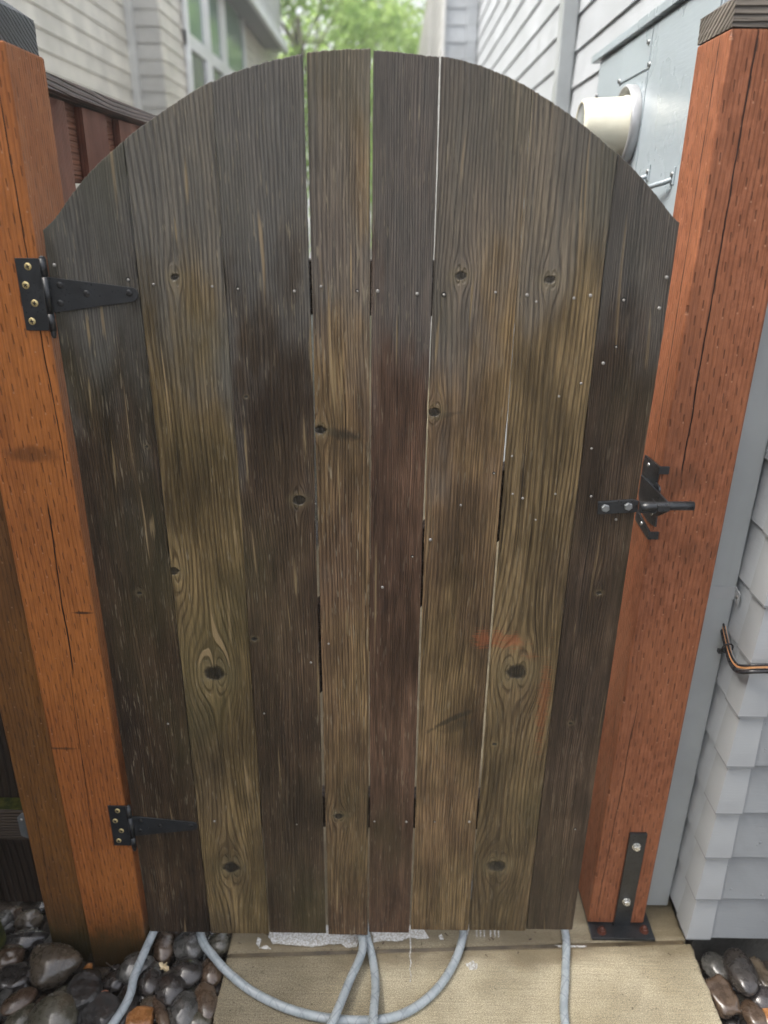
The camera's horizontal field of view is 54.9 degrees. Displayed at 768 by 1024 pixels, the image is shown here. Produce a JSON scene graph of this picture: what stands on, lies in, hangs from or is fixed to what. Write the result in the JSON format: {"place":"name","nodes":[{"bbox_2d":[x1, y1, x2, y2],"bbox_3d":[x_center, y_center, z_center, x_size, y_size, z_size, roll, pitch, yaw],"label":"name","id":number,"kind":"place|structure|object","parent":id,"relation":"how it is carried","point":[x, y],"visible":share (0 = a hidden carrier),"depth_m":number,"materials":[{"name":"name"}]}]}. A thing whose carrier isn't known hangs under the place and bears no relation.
{"place":"outdoors","nodes":[
{"label":"outdoors","id":0,"kind":"place"},
{"bbox_2d":[3,0,287,187],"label":"house","id":1,"kind":"structure","parent":0,"point":[155,57],"depth_m":6.88,"materials":[{"name":"beige paint"}]},
{"bbox_2d":[181,0,246,93],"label":"window","id":2,"kind":"structure","parent":1,"relation":"in","point":[213,31],"depth_m":8.53,"materials":[{"name":"glass"}]},
{"bbox_2d":[20,906,670,996],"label":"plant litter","id":3,"kind":"object","parent":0,"point":[266,934],"visible":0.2,"depth_m":1.81,"materials":[{"name":"brown plant"}]},
{"bbox_2d":[0,989,12,1020],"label":"river stone","id":4,"kind":"object","parent":3,"relation":"on","point":[5,994],"visible":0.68,"depth_m":1.70,"materials":[{"name":"grey stone"}]},
{"bbox_2d":[279,0,425,213],"label":"sky","id":5,"kind":"structure","parent":0,"point":[417,2],"materials":[{"name":"white"}]},
{"bbox_2d":[0,217,767,1023],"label":"ground","id":6,"kind":"structure","parent":0,"point":[4,905],"depth_m":1.98,"materials":[{"name":"soil"}]},
{"bbox_2d":[0,920,6,949],"bbox_3d":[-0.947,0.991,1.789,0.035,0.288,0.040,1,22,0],"label":"stone","id":7,"kind":"object","parent":6,"relation":"on","point":[3,937],"depth_m":1.81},
{"bbox_2d":[5,920,14,935],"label":"stone","id":8,"kind":"object","parent":6,"relation":"on","point":[10,931],"visible":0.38,"depth_m":1.90,"materials":[{"name":"black stone"}]},
{"bbox_2d":[0,909,13,927],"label":"river stone","id":9,"kind":"object","parent":8,"relation":"on","point":[6,917],"visible":0.94,"depth_m":1.91,"materials":[{"name":"grey stone"}]},
{"bbox_2d":[4,922,12,930],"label":"stone","id":10,"kind":"object","parent":8,"relation":"on","point":[9,926],"visible":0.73,"depth_m":1.90,"materials":[{"name":"grey stone"}]},
{"bbox_2d":[6,906,23,919],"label":"stone","id":11,"kind":"object","parent":6,"relation":"on","point":[16,911],"visible":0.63,"depth_m":1.94,"materials":[{"name":"grey stone"}]},
{"bbox_2d":[0,961,31,992],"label":"river stone","id":12,"kind":"object","parent":6,"relation":"on","point":[14,976],"visible":0.65,"depth_m":1.74,"materials":[{"name":"grey stone"}]},
{"bbox_2d":[4,1003,35,1023],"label":"river stone","id":13,"kind":"object","parent":6,"relation":"on","point":[19,1016],"visible":0.6,"depth_m":1.65,"materials":[{"name":"stone"}]},
{"bbox_2d":[0,712,42,901],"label":"panel fence","id":14,"kind":"object","parent":6,"relation":"on","point":[19,881],"visible":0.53,"depth_m":1.79,"materials":[{"name":"brown wood"}]},
{"bbox_2d":[33,996,45,1003],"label":"river stone","id":15,"kind":"object","parent":6,"relation":"on","point":[37,999],"visible":0.15,"depth_m":1.71,"materials":[{"name":"stone"}]},
{"bbox_2d":[0,987,37,1016],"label":"river stone","id":16,"kind":"object","parent":15,"relation":"on","point":[17,1000],"visible":0.98,"depth_m":1.67,"materials":[{"name":"brown stone"}]},
{"bbox_2d":[35,902,45,915],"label":"stone","id":17,"kind":"object","parent":6,"relation":"on","point":[40,907],"visible":0.38,"depth_m":1.96,"materials":[{"name":"grey stone"}]},
{"bbox_2d":[0,490,93,960],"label":"fence post","id":18,"kind":"object","parent":6,"relation":"on","point":[26,731],"visible":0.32,"depth_m":1.63,"materials":[{"name":"brown wood"}]},
{"bbox_2d":[43,934,51,942],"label":"river stone","id":19,"kind":"object","parent":6,"relation":"on","point":[48,939],"visible":0.27,"depth_m":1.85,"materials":[{"name":"grey stone"}]},
{"bbox_2d":[29,942,82,990],"bbox_3d":[-0.788,1.082,1.766,0.130,0.073,0.106,1,22,0],"label":"river stone","id":20,"kind":"object","parent":6,"relation":"on","point":[52,965],"visible":0.98,"depth_m":1.74,"materials":[{"name":"grey stone"}]},
{"bbox_2d":[0,0,158,966],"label":"gate post","id":21,"kind":"object","parent":6,"relation":"on","point":[41,489],"visible":0.87,"depth_m":1.40,"materials":[{"name":"orange wood"}]},
{"bbox_2d":[46,72,155,204],"bbox_3d":[-0.648,-0.729,3.643,0.098,1.873,4.458,1,22,0],"label":"side fence","id":22,"kind":"object","parent":21,"relation":"attached to","point":[92,129],"visible":0.02,"depth_m":1.56,"materials":[{"name":"brown wood"}]},
{"bbox_2d":[14,48,694,934],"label":"garden gate","id":23,"kind":"structure","parent":21,"relation":"attached to","point":[186,290],"depth_m":1.34,"materials":[{"name":"brown wood"}]},
{"bbox_2d":[83,963,92,968],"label":"river stone","id":24,"kind":"object","parent":6,"relation":"on","point":[89,965],"visible":0.43,"depth_m":1.78,"materials":[{"name":"orange stone"}]},
{"bbox_2d":[109,964,119,971],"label":"stone","id":25,"kind":"object","parent":6,"relation":"on","point":[115,966],"visible":0.23,"depth_m":1.82,"materials":[{"name":"grey stone"}]},
{"bbox_2d":[155,970,185,1007],"bbox_3d":[-0.496,1.107,1.719,0.070,0.046,0.079,1,22,0],"label":"river stone","id":26,"kind":"object","parent":6,"relation":"on","point":[170,986],"visible":0.93,"depth_m":1.70,"materials":[{"name":"grey stone"}]},
{"bbox_2d":[169,956,175,966],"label":"stone","id":27,"kind":"object","parent":6,"relation":"on","point":[172,962],"visible":0.08,"depth_m":1.83,"materials":[{"name":"black stone"}]},
{"bbox_2d":[199,954,207,962],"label":"stone","id":28,"kind":"object","parent":6,"relation":"on","point":[203,957],"visible":0.05,"depth_m":1.83,"materials":[{"name":"grey stone"}]},
{"bbox_2d":[173,932,206,959],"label":"river stone","id":29,"kind":"object","parent":28,"relation":"on","point":[185,943],"visible":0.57,"depth_m":1.81,"materials":[{"name":"grey stone"}]},
{"bbox_2d":[278,0,379,201],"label":"tree","id":30,"kind":"object","parent":6,"relation":"on","point":[306,21],"visible":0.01,"depth_m":17.91,"materials":[{"name":"green plant"}]},
{"bbox_2d":[271,0,424,250],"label":"tree","id":31,"kind":"object","parent":6,"relation":"on","point":[379,24],"visible":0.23,"depth_m":13.84,"materials":[{"name":"green plant"}]},
{"bbox_2d":[281,0,424,256],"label":"tree","id":32,"kind":"object","parent":6,"relation":"on","point":[377,48],"visible":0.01,"depth_m":27.52,"materials":[{"name":"green plant"}]},
{"bbox_2d":[280,0,426,254],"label":"tree","id":33,"kind":"object","parent":6,"relation":"on","point":[388,44],"visible":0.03,"depth_m":17.11,"materials":[{"name":"green plant"}]},
{"bbox_2d":[418,0,767,960],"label":"house","id":34,"kind":"structure","parent":6,"relation":"on","point":[710,876],"depth_m":1.73,"materials":[{"name":"grey paint"}]},
{"bbox_2d":[591,0,728,215],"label":"meter cabinet","id":35,"kind":"object","parent":34,"relation":"attached to","point":[652,54],"visible":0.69,"depth_m":1.66,"materials":[{"name":"metal"}]},
{"bbox_2d":[576,84,641,163],"bbox_3d":[0.559,-0.978,1.876,0.129,0.187,0.187,1,22,0],"label":"vent pipe","id":36,"kind":"object","parent":35,"relation":"attached to","point":[613,124],"visible":0.69,"depth_m":1.82,"materials":[{"name":"white plastic"}]},
{"bbox_2d":[577,103,583,124],"bbox_3d":[0.498,-0.979,1.876,0.003,0.103,0.103,1,22,0],"label":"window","id":37,"kind":"structure","parent":36,"relation":"in","point":[580,117],"depth_m":1.87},
{"bbox_2d":[717,623,767,673],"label":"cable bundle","id":38,"kind":"object","parent":34,"relation":"attached to","point":[751,668],"visible":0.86,"depth_m":1.53,"materials":[{"name":"metal"}]},
{"bbox_2d":[720,1015,739,1023],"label":"stone","id":39,"kind":"object","parent":6,"relation":"on","point":[734,1019],"visible":0.43,"depth_m":1.73,"materials":[{"name":"grey stone"}]},
{"bbox_2d":[704,973,742,1018],"bbox_3d":[0.791,1.136,1.734,0.062,0.044,0.092,-3,23,-8],"label":"river stone","id":40,"kind":"object","parent":39,"relation":"on","point":[725,999],"visible":0.94,"depth_m":1.72,"materials":[{"name":"brown stone"}]},
{"bbox_2d":[737,995,744,1002],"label":"stone","id":41,"kind":"object","parent":6,"relation":"on","point":[740,998],"visible":0.1,"depth_m":1.78,"materials":[{"name":"stone"}]},
{"bbox_2d":[740,999,767,1023],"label":"river stone","id":42,"kind":"object","parent":6,"relation":"on","point":[753,1012],"visible":1,"depth_m":1.69,"materials":[{"name":"brown stone"}]},
{"bbox_2d":[749,956,767,986],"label":"river stone","id":43,"kind":"object","parent":6,"relation":"on","point":[761,970],"visible":0.49,"depth_m":1.79,"materials":[{"name":"beige stone"}]},
{"bbox_2d":[750,985,767,1007],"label":"river stone","id":44,"kind":"object","parent":6,"relation":"on","point":[760,997],"visible":0.78,"depth_m":1.72,"materials":[{"name":"grey stone"}]},
{"bbox_2d":[762,1008,767,1022],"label":"river stone","id":45,"kind":"object","parent":6,"relation":"on","point":[765,1010],"visible":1,"depth_m":1.69,"materials":[{"name":"orange stone"}]},
{"label":"small stone","id":46,"kind":"object","parent":6,"relation":"on","visible":0},
{"bbox_2d":[190,1011,211,1023],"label":"river stone","id":47,"kind":"object","parent":46,"relation":"on","point":[199,1018],"visible":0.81,"depth_m":1.65,"materials":[{"name":"grey stone"}]},
{"bbox_2d":[169,990,197,1023],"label":"river stone","id":48,"kind":"object","parent":47,"relation":"on","point":[184,1008],"visible":1,"depth_m":1.66,"materials":[{"name":"grey stone"}]},
{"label":"small stone","id":49,"kind":"object","parent":6,"relation":"on","visible":0},
{"bbox_2d":[102,969,124,992],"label":"river stone","id":50,"kind":"object","parent":49,"relation":"on","point":[111,984],"visible":0.66,"depth_m":1.75,"materials":[{"name":"grey stone"}]},
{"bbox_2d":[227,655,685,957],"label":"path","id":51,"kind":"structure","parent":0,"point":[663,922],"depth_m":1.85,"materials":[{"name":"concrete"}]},
{"bbox_2d":[256,925,585,981],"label":"soap suds","id":52,"kind":"object","parent":51,"relation":"on","point":[316,939],"visible":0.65,"depth_m":1.84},
{"bbox_2d":[578,0,767,940],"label":"gate post","id":53,"kind":"object","parent":51,"relation":"on","point":[717,303],"visible":0.92,"depth_m":1.41,"materials":[{"name":"wood"}]},
{"bbox_2d":[229,940,683,957],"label":"path","id":54,"kind":"structure","parent":0,"point":[451,949],"depth_m":1.82,"materials":[{"name":"beige concrete"}]},
{"bbox_2d":[213,944,721,1023],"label":"path","id":55,"kind":"structure","parent":0,"point":[648,984],"depth_m":1.73,"materials":[{"name":"concrete"}]},
{"bbox_2d":[108,887,569,1023],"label":"garden hose","id":56,"kind":"object","parent":55,"relation":"on","point":[335,1016],"visible":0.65,"depth_m":1.70,"materials":[{"name":"rubber"}]},
{"label":"small stone","id":57,"kind":"object","parent":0,"visible":0},
{"bbox_2d":[170,932,180,939],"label":"stone","id":58,"kind":"object","parent":57,"relation":"on","point":[175,934],"visible":0.11,"depth_m":1.91,"materials":[{"name":"black stone"}]},
{"label":"small stone","id":59,"kind":"object","parent":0,"visible":0},
{"bbox_2d":[13,909,43,930],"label":"river stone","id":60,"kind":"object","parent":59,"relation":"on","point":[28,918],"visible":0.87,"depth_m":1.90,"materials":[{"name":"grey stone"}]},
{"label":"small stone","id":61,"kind":"object","parent":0,"visible":0},
{"bbox_2d":[5,928,48,951],"bbox_3d":[-0.899,1.070,1.845,0.116,0.036,0.060,1,22,0],"label":"river stone","id":62,"kind":"object","parent":61,"relation":"on","point":[28,939],"visible":0.77,"depth_m":1.84,"materials":[{"name":"grey stone"}]},
{"label":"small stone","id":63,"kind":"object","parent":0,"visible":0},
{"bbox_2d":[0,944,25,969],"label":"river stone","id":64,"kind":"object","parent":63,"relation":"on","point":[11,953],"visible":0.81,"depth_m":1.80,"materials":[{"name":"brown stone"}]},
{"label":"small stone","id":65,"kind":"object","parent":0,"visible":0},
{"bbox_2d":[26,991,78,1023],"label":"river stone","id":66,"kind":"object","parent":65,"relation":"on","point":[58,1007],"visible":0.96,"depth_m":1.64,"materials":[{"name":"grey stone"}]},
{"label":"small stone","id":67,"kind":"object","parent":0,"visible":0},
{"bbox_2d":[54,985,67,991],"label":"river stone","id":68,"kind":"object","parent":67,"relation":"on","point":[63,988],"visible":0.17,"depth_m":1.72,"materials":[{"name":"grey stone"}]},
{"bbox_2d":[66,968,102,1010],"bbox_3d":[-0.692,1.108,1.706,0.081,0.054,0.095,-7,24,-19],"label":"river stone","id":69,"kind":"object","parent":68,"relation":"on","point":[84,986],"visible":0.8,"depth_m":1.70,"materials":[{"name":"grey stone"}]},
{"label":"small stone","id":70,"kind":"object","parent":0,"visible":0},
{"bbox_2d":[116,951,155,984],"bbox_3d":[-0.595,1.094,1.774,0.079,0.055,0.085,9,24,20],"label":"river stone","id":71,"kind":"object","parent":70,"relation":"on","point":[124,971],"visible":0.65,"depth_m":1.76,"materials":[{"name":"grey stone"}]},
{"label":"small stone","id":72,"kind":"object","parent":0,"visible":0},
{"bbox_2d":[152,931,173,963],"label":"river stone","id":73,"kind":"object","parent":72,"relation":"on","point":[162,948],"visible":0.85,"depth_m":1.82,"materials":[{"name":"stone"}]},
{"label":"small stone","id":74,"kind":"object","parent":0,"visible":0},
{"bbox_2d":[208,933,230,957],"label":"river stone","id":75,"kind":"object","parent":74,"relation":"on","point":[219,943],"visible":0.62,"depth_m":1.83,"materials":[{"name":"grey stone"}]},
{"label":"small stone","id":76,"kind":"object","parent":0,"visible":0},
{"bbox_2d":[201,958,222,986],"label":"river stone","id":77,"kind":"object","parent":76,"relation":"on","point":[212,974],"visible":0.56,"depth_m":1.75,"materials":[{"name":"stone"}]},
{"bbox_2d":[215,982,221,995],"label":"river stone","id":78,"kind":"object","parent":76,"relation":"on","point":[217,987],"visible":0.24,"depth_m":1.74,"materials":[{"name":"stone"}]},
{"label":"small stone","id":79,"kind":"object","parent":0,"visible":0},
{"bbox_2d":[186,984,197,991],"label":"river stone","id":80,"kind":"object","parent":79,"relation":"on","point":[193,988],"visible":0.1,"depth_m":1.74,"materials":[{"name":"grey stone"}]},
{"bbox_2d":[170,956,202,988],"bbox_3d":[-0.469,1.094,1.758,0.080,0.049,0.073,1,22,0],"label":"river stone","id":81,"kind":"object","parent":80,"relation":"on","point":[189,969],"visible":0.87,"depth_m":1.74,"materials":[{"name":"grey stone"}]},
{"label":"small stone","id":82,"kind":"object","parent":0,"visible":0},
{"bbox_2d":[194,982,217,1019],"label":"river stone","id":83,"kind":"object","parent":82,"relation":"on","point":[206,994],"visible":0.91,"depth_m":1.69,"materials":[{"name":"brown stone"}]},
{"label":"small stone","id":84,"kind":"object","parent":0,"visible":0},
{"bbox_2d":[139,995,152,1006],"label":"river stone","id":85,"kind":"object","parent":84,"relation":"on","point":[147,1001],"visible":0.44,"depth_m":1.69,"materials":[{"name":"stone"}]},
{"bbox_2d":[125,1006,153,1023],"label":"river stone","id":86,"kind":"object","parent":85,"relation":"on","point":[140,1015],"visible":1,"depth_m":1.65,"materials":[{"name":"orange stone"}]},
{"bbox_2d":[139,993,154,1001],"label":"river stone","id":87,"kind":"object","parent":84,"relation":"on","point":[141,997],"visible":0.23,"depth_m":1.72,"materials":[{"name":"grey stone"}]},
{"bbox_2d":[137,961,162,995],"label":"river stone","id":88,"kind":"object","parent":87,"relation":"on","point":[150,975],"visible":0.8,"depth_m":1.73,"materials":[{"name":"grey stone"}]},
{"bbox_2d":[159,962,168,970],"bbox_3d":[-0.522,1.079,1.754,0.023,0.009,0.024,-5,23,-13],"label":"fallen leaf","id":89,"kind":"object","parent":88,"relation":"on","point":[164,967],"visible":1,"depth_m":1.75,"materials":[{"name":"beige plant"}]},
{"label":"small stone","id":90,"kind":"object","parent":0,"visible":0},
{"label":"river stone","id":91,"kind":"object","parent":90,"relation":"on","visible":0},
{"bbox_2d":[152,995,169,1023],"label":"river stone","id":92,"kind":"object","parent":91,"relation":"on","point":[160,1014],"visible":1,"depth_m":1.66,"materials":[{"name":"brown stone"}]},
{"label":"small stone","id":93,"kind":"object","parent":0,"visible":0},
{"bbox_2d":[118,984,139,1023],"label":"river stone","id":94,"kind":"object","parent":93,"relation":"on","point":[135,1002],"visible":0.34,"depth_m":1.70,"materials":[{"name":"grey stone"}]},
{"label":"small stone","id":95,"kind":"object","parent":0,"visible":0},
{"bbox_2d":[701,951,729,981],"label":"river stone","id":96,"kind":"object","parent":95,"relation":"on","point":[712,963],"visible":0.51,"depth_m":1.80,"materials":[{"name":"grey stone"}]},
{"bbox_2d":[723,948,758,996],"bbox_3d":[0.852,1.098,1.766,0.073,0.058,0.125,1,22,0],"label":"river stone","id":97,"kind":"object","parent":96,"relation":"on","point":[740,971],"visible":1,"depth_m":1.74,"materials":[{"name":"grey stone"}]},
{"label":"small stone","id":98,"kind":"object","parent":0,"visible":0},
{"bbox_2d":[77,991,122,1023],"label":"river stone","id":99,"kind":"object","parent":98,"relation":"on","point":[102,1007],"visible":0.84,"depth_m":1.66,"materials":[{"name":"grey stone"}]}
]}

